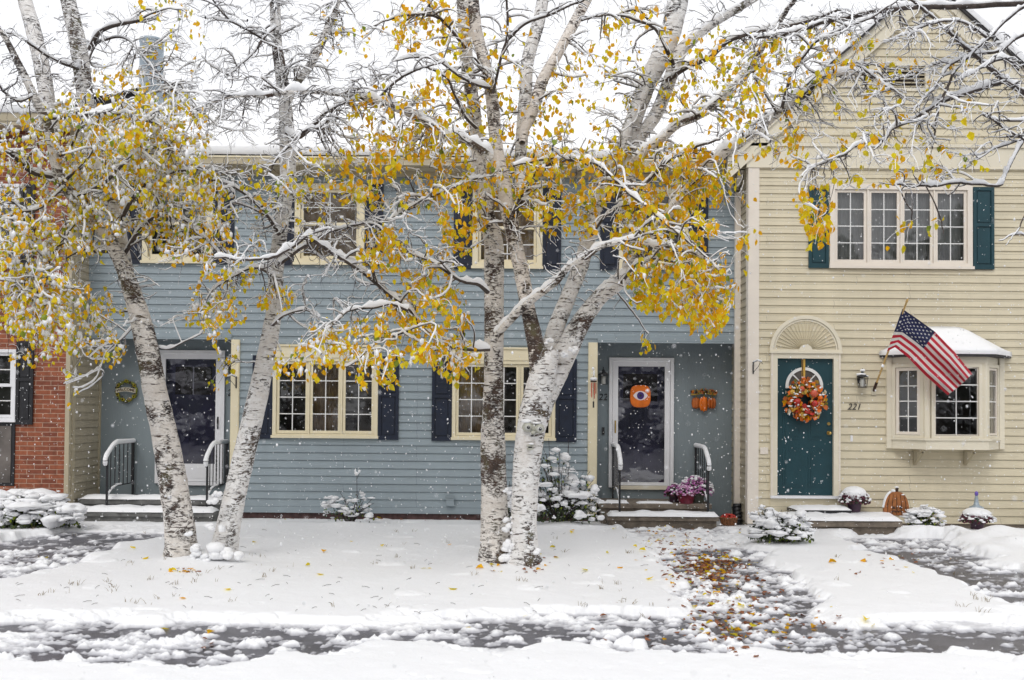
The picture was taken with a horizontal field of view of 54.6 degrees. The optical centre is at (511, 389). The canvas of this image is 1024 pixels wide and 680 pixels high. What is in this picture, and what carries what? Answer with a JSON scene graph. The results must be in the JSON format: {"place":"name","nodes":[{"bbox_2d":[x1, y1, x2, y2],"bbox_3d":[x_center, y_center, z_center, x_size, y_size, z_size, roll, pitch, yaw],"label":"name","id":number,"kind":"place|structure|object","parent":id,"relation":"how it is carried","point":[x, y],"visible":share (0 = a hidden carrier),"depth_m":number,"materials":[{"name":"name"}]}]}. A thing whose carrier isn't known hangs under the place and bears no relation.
{"place":"outdoors","nodes":[
{"label":"outdoors","id":0,"kind":"place"},
{"bbox_2d":[0,528,1023,666],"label":"pavement","id":1,"kind":"structure","parent":0,"point":[944,642],"depth_m":7.81,"materials":[{"name":"grey asphalt"}]},
{"bbox_2d":[0,488,87,528],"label":"snowy shrub","id":2,"kind":"object","parent":1,"relation":"on","point":[38,504],"visible":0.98,"depth_m":13.62,"materials":[{"name":"white snow"}]},
{"bbox_2d":[0,0,266,558],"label":"birch tree","id":3,"kind":"object","parent":1,"relation":"on","point":[47,310],"visible":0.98,"depth_m":10.38,"materials":[{"name":"yellow plant"}]},
{"bbox_2d":[78,494,222,521],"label":"front steps","id":4,"kind":"structure","parent":1,"relation":"on","point":[129,505],"depth_m":14.90,"materials":[{"name":"grey concrete"}]},
{"bbox_2d":[103,438,135,504],"bbox_3d":[-6.125,1.302,15.466,0.075,1.074,1.158,0,-1,0],"label":"handrail","id":5,"kind":"object","parent":4,"relation":"on","point":[114,443],"visible":0.98,"depth_m":15.44,"materials":[{"name":"black metal"}]},
{"bbox_2d":[203,439,228,506],"bbox_3d":[-4.611,1.315,15.464,0.073,1.072,1.162,0,-1,0],"label":"handrail","id":6,"kind":"object","parent":4,"relation":"on","point":[206,462],"visible":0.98,"depth_m":15.32,"materials":[{"name":"black metal"}]},
{"bbox_2d":[164,0,401,561],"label":"birch tree","id":7,"kind":"object","parent":1,"relation":"on","point":[225,546],"visible":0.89,"depth_m":11.04,"materials":[{"name":"white plant"}]},
{"bbox_2d":[321,490,377,522],"bbox_3d":[-2.429,1.753,14.893,0.859,0.588,0.602,0,-1,0],"label":"snowy shrub","id":8,"kind":"object","parent":1,"relation":"on","point":[345,511],"visible":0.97,"depth_m":14.80,"materials":[{"name":"white snow"}]},
{"bbox_2d":[354,468,360,512],"bbox_3d":[-2.318,1.559,14.850,0.098,0.768,0.051,0,-1,0],"label":"plant stalk","id":9,"kind":"object","parent":8,"relation":"on","point":[357,473],"visible":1,"depth_m":14.85,"materials":[{"name":"plant"}]},
{"bbox_2d":[201,0,761,563],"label":"birch tree","id":10,"kind":"object","parent":1,"relation":"on","point":[493,468],"visible":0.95,"depth_m":10.30,"materials":[{"name":"yellow plant"}]},
{"bbox_2d":[14,517,950,656],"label":"fallen leaves","id":11,"kind":"object","parent":1,"relation":"on","point":[706,568],"visible":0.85,"depth_m":10.06,"materials":[{"name":"brown plant"}]},
{"bbox_2d":[17,526,990,616],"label":"dry grass","id":12,"kind":"structure","parent":1,"relation":"on","point":[43,593],"depth_m":9.37,"materials":[{"name":"plant"}]},
{"bbox_2d":[506,480,511,534],"bbox_3d":[-0.012,1.563,12.536,0.458,0.846,0.412,0,-1,0],"label":"snowy shrub","id":13,"kind":"object","parent":1,"relation":"on","point":[509,498],"visible":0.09,"depth_m":12.51,"materials":[{"name":"white snow"}]},
{"bbox_2d":[0,518,1023,679],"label":"snow cover","id":14,"kind":"object","parent":1,"relation":"on","point":[916,594],"visible":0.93,"depth_m":8.66,"materials":[{"name":"white snow"}]},
{"bbox_2d":[537,439,608,523],"bbox_3d":[0.652,1.346,14.584,1.526,1.275,0.860,0,-1,0],"label":"snowy shrub","id":15,"kind":"object","parent":14,"relation":"on","point":[560,511],"visible":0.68,"depth_m":14.48,"materials":[{"name":"white snow"}]},
{"bbox_2d":[719,513,737,525],"bbox_3d":[3.256,1.944,14.913,0.280,0.176,0.277,0,-1,0],"label":"berry basket","id":16,"kind":"object","parent":14,"relation":"on","point":[727,519],"visible":0.98,"depth_m":14.83,"materials":[{"name":"wicker"}]},
{"bbox_2d":[741,504,815,543],"bbox_3d":[3.415,1.729,12.658,0.859,0.517,0.635,1,-1,-26],"label":"snowy shrub","id":17,"kind":"object","parent":14,"relation":"on","point":[768,521],"visible":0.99,"depth_m":12.55,"materials":[{"name":"white snow"}]},
{"bbox_2d":[899,504,946,525],"bbox_3d":[5.914,1.837,14.288,0.636,0.392,0.494,0,-1,0],"label":"snowy shrub","id":18,"kind":"object","parent":14,"relation":"on","point":[922,515],"visible":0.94,"depth_m":14.18,"materials":[{"name":"white snow"}]},
{"bbox_2d":[969,491,983,508],"bbox_3d":[6.830,1.750,14.588,0.200,0.523,0.195,0,-1,0],"label":"garden stake","id":19,"kind":"object","parent":14,"relation":"on","point":[976,503],"visible":0.85,"depth_m":14.57,"materials":[{"name":"metal"}]},
{"bbox_2d":[957,507,996,529],"bbox_3d":[6.760,1.884,14.407,0.513,0.347,0.508,0,-1,0],"label":"potted mum","id":20,"kind":"object","parent":14,"relation":"on","point":[979,520],"visible":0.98,"depth_m":14.30,"materials":[{"name":"purple plant"}]},
{"bbox_2d":[172,0,916,566],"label":"birch tree","id":21,"kind":"object","parent":1,"relation":"on","point":[616,168],"visible":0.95,"depth_m":10.60,"materials":[{"name":"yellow plant"}]},
{"bbox_2d":[521,419,543,450],"bbox_3d":[0.221,0.476,10.555,0.251,0.341,0.077,0,-1,0],"label":"tree face","id":22,"kind":"object","parent":21,"relation":"attached to","point":[527,426],"visible":0.98,"depth_m":10.54},
{"bbox_2d":[597,498,718,528],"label":"front steps","id":23,"kind":"structure","parent":1,"relation":"on","point":[646,513],"depth_m":14.88,"materials":[{"name":"concrete"}]},
{"bbox_2d":[611,442,622,511],"bbox_3d":[1.630,1.368,15.467,0.075,1.070,1.156,0,-1,0],"label":"handrail","id":24,"kind":"object","parent":23,"relation":"on","point":[617,463],"visible":0.92,"depth_m":15.30,"materials":[{"name":"black metal"}]},
{"bbox_2d":[663,483,679,501],"bbox_3d":[2.538,1.601,15.531,0.333,0.300,0.349,0,-1,0],"label":"potted mum","id":25,"kind":"object","parent":23,"relation":"on","point":[673,496],"visible":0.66,"depth_m":15.46,"materials":[{"name":"purple plant"}]},
{"bbox_2d":[676,485,695,503],"bbox_3d":[2.683,1.607,15.286,0.319,0.281,0.339,0,-1,0],"label":"potted mum","id":26,"kind":"object","parent":23,"relation":"on","point":[687,495],"visible":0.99,"depth_m":15.19,"materials":[{"name":"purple plant"}]},
{"bbox_2d":[678,475,713,502],"bbox_3d":[2.864,1.538,15.477,0.580,0.431,0.582,0,-1,0],"label":"potted mum","id":27,"kind":"object","parent":23,"relation":"on","point":[700,493],"visible":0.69,"depth_m":15.35,"materials":[{"name":"purple plant"}]},
{"bbox_2d":[693,443,711,511],"bbox_3d":[2.966,1.378,15.466,0.073,1.070,1.157,0,-1,0],"label":"handrail","id":28,"kind":"object","parent":23,"relation":"on","point":[706,455],"visible":0.87,"depth_m":15.22,"materials":[{"name":"black metal"}]},
{"bbox_2d":[782,511,901,534],"bbox_3d":[4.763,2.034,14.486,1.578,0.518,0.890,0,-1,0],"label":"door stoop","id":29,"kind":"object","parent":1,"relation":"on","point":[860,523],"depth_m":14.11,"materials":[{"name":"concrete"}]},
{"bbox_2d":[787,504,850,512],"bbox_3d":[4.544,1.750,14.675,0.832,0.100,0.465,0,-1,0],"label":"door mat","id":30,"kind":"object","parent":29,"relation":"on","point":[830,508],"depth_m":14.49,"materials":[{"name":"black rubber"}]},
{"bbox_2d":[838,486,871,511],"bbox_3d":[5.072,1.612,14.690,0.492,0.376,0.482,0,-1,0],"label":"potted mum","id":31,"kind":"object","parent":29,"relation":"on","point":[856,499],"visible":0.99,"depth_m":14.57,"materials":[{"name":"purple plant"}]},
{"bbox_2d":[882,486,908,514],"bbox_3d":[5.608,1.621,14.518,0.392,0.424,0.080,0,-1,0],"label":"wooden pumpkin","id":32,"kind":"object","parent":29,"relation":"on","point":[889,501],"visible":0.98,"depth_m":14.49,"materials":[{"name":"brown wood"}]},
{"bbox_2d":[741,0,1023,253],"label":"birch tree","id":33,"kind":"object","parent":1,"relation":"on","point":[868,138],"visible":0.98,"depth_m":8.96,"materials":[{"name":"white plant"}]},
{"bbox_2d":[0,0,1023,679],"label":"falling snow","id":34,"kind":"structure","parent":0,"point":[516,328],"depth_m":7.37,"materials":[{"name":"white snow"}]},
{"bbox_2d":[0,0,1023,367],"label":"sky","id":35,"kind":"structure","parent":0,"point":[10,15],"materials":[{"name":"white"}]},
{"label":"ground","id":36,"kind":"structure","parent":0,"visible":0},
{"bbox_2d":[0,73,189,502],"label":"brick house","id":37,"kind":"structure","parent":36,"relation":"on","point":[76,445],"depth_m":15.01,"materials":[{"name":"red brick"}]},
{"bbox_2d":[0,349,15,421],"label":"window","id":38,"kind":"structure","parent":37,"relation":"in","point":[7,370],"depth_m":15.13,"materials":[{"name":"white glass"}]},
{"bbox_2d":[0,184,19,265],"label":"window","id":39,"kind":"structure","parent":37,"relation":"in","point":[16,190],"depth_m":15.18,"materials":[{"name":"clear glass"}]},
{"bbox_2d":[82,35,745,524],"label":"row house","id":40,"kind":"structure","parent":36,"relation":"on","point":[376,437],"depth_m":15.63,"materials":[{"name":"blue wood"}]},
{"bbox_2d":[115,379,137,402],"bbox_3d":[-6.245,0.024,16.061,0.368,0.414,0.082,0,-1,0],"label":"welcome wreath","id":41,"kind":"object","parent":40,"relation":"attached to","point":[134,389],"visible":1,"depth_m":16.05,"materials":[{"name":"green plant"}]},
{"bbox_2d":[140,183,213,263],"bbox_3d":[-5.270,-2.615,15.980,1.141,1.262,0.775,0,-1,0],"label":"window","id":42,"kind":"structure","parent":40,"relation":"in","point":[154,254],"depth_m":15.66,"materials":[{"name":"beige glass"}]},
{"bbox_2d":[154,350,225,484],"bbox_3d":[-5.213,0.451,16.144,1.109,2.184,0.239,0,-1,0],"label":"storm door","id":43,"kind":"structure","parent":40,"relation":"in","point":[205,430],"depth_m":16.21,"materials":[{"name":"white glass"}]},
{"bbox_2d":[227,374,236,387],"bbox_3d":[-4.366,-0.141,15.429,0.031,0.220,0.276,0,-1,18],"label":"plant hook","id":44,"kind":"object","parent":40,"relation":"attached to","point":[233,375],"visible":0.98,"depth_m":15.49,"materials":[{"name":"black metal"}]},
{"bbox_2d":[271,344,380,438],"bbox_3d":[-2.931,0.031,15.925,1.722,1.467,0.775,0,-1,0],"label":"window","id":45,"kind":"structure","parent":40,"relation":"in","point":[342,405],"depth_m":15.71,"materials":[{"name":"beige glass"}]},
{"bbox_2d":[293,183,364,264],"bbox_3d":[-2.875,-2.602,15.980,1.133,1.288,0.775,0,-1,0],"label":"window","id":46,"kind":"structure","parent":40,"relation":"in","point":[304,260],"depth_m":15.77,"materials":[{"name":"beige glass"}]},
{"bbox_2d":[450,347,555,440],"bbox_3d":[-0.129,0.069,15.925,1.689,1.458,0.775,0,-1,0],"label":"window","id":47,"kind":"structure","parent":40,"relation":"in","point":[462,421],"depth_m":15.71,"materials":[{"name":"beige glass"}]},
{"bbox_2d":[471,187,542,268],"bbox_3d":[-0.072,-2.543,15.979,1.133,1.288,0.775,0,-1,0],"label":"window","id":48,"kind":"structure","parent":40,"relation":"in","point":[529,242],"depth_m":15.67,"materials":[{"name":"beige glass"}]},
{"bbox_2d":[590,367,596,407],"bbox_3d":[1.268,-0.038,15.473,0.104,0.634,0.139,1,-1,-33],"label":"wind chime","id":49,"kind":"object","parent":40,"relation":"hanging from","point":[593,379],"visible":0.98,"depth_m":15.45,"materials":[{"name":"black metal"}]},
{"bbox_2d":[598,367,608,384],"bbox_3d":[1.471,-0.226,15.975,0.180,0.288,0.192,0,-1,0],"label":"wall lantern","id":50,"kind":"object","parent":40,"relation":"attached to","point":[602,377],"depth_m":15.94,"materials":[{"name":"black metal"}]},
{"bbox_2d":[608,357,673,489],"bbox_3d":[2.094,0.546,16.143,1.048,2.131,0.239,0,-1,0],"label":"storm door","id":51,"kind":"structure","parent":40,"relation":"in","point":[661,455],"depth_m":16.20,"materials":[{"name":"white glass"}]},
{"bbox_2d":[630,381,650,406],"bbox_3d":[2.078,0.068,16.050,0.330,0.428,0.040,0,-1,0],"label":"eye decoration","id":52,"kind":"object","parent":51,"relation":"attached to","point":[642,398],"visible":1,"depth_m":16.04,"materials":[{"name":"orange paint"}]},
{"bbox_2d":[619,187,687,269],"bbox_3d":[2.231,-2.535,15.979,1.124,1.305,0.775,0,-1,0],"label":"window","id":53,"kind":"structure","parent":40,"relation":"in","point":[670,191],"depth_m":15.67,"materials":[{"name":"beige glass"}]},
{"bbox_2d":[691,388,717,411],"bbox_3d":[3.106,0.164,16.044,0.439,0.391,0.079,0,-1,0],"label":"harvest sign","id":54,"kind":"object","parent":40,"relation":"hanging from","point":[703,403],"visible":0.99,"depth_m":16.03,"materials":[{"name":"orange metal"}]},
{"bbox_2d":[717,0,1023,527],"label":"gabled house","id":55,"kind":"structure","parent":36,"relation":"on","point":[868,298],"depth_m":15.02,"materials":[{"name":"wood"}]},
{"bbox_2d":[752,359,762,373],"bbox_3d":[3.682,-0.353,14.851,0.031,0.220,0.276,1,-1,-18],"label":"plant hook","id":56,"kind":"object","parent":55,"relation":"attached to","point":[756,360],"visible":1,"depth_m":14.93,"materials":[{"name":"black metal"}]},
{"bbox_2d":[769,351,842,511],"bbox_3d":[4.424,0.710,14.979,1.100,2.580,0.140,0,-1,0],"label":"front door","id":57,"kind":"structure","parent":55,"relation":"in","point":[799,473],"depth_m":14.98,"materials":[{"name":"teal paint"}]},
{"bbox_2d":[782,359,827,422],"bbox_3d":[4.399,0.015,14.895,0.687,0.965,0.207,0,-1,0],"label":"autumn wreath","id":58,"kind":"object","parent":57,"relation":"attached to","point":[796,405],"visible":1,"depth_m":14.85,"materials":[{"name":"orange plant"}]},
{"bbox_2d":[856,368,868,387],"bbox_3d":[5.261,-0.180,14.898,0.180,0.288,0.184,0,-1,0],"label":"wall lantern","id":59,"kind":"object","parent":55,"relation":"attached to","point":[861,379],"depth_m":14.86,"materials":[{"name":"black metal"}]},
{"bbox_2d":[829,184,974,268],"bbox_3d":[5.897,-2.465,15.379,2.191,1.279,0.775,0,-1,0],"label":"window","id":60,"kind":"structure","parent":55,"relation":"in","point":[867,201],"depth_m":15.16,"materials":[{"name":"glass"}]},
{"bbox_2d":[871,299,970,394],"bbox_3d":[5.835,-0.607,14.333,1.392,1.363,0.772,0,-1,32],"label":"flag","id":61,"kind":"object","parent":55,"relation":"attached to","point":[912,346],"visible":0.96,"depth_m":14.24,"materials":[{"name":"multicoloured fabric"}]},
{"bbox_2d":[879,326,1011,465],"bbox_3d":[6.543,0.092,15.125,2.015,2.097,1.375,0,-1,0],"label":"bay window","id":62,"kind":"structure","parent":55,"relation":"in","point":[901,384],"depth_m":14.86,"materials":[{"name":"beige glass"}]}
]}

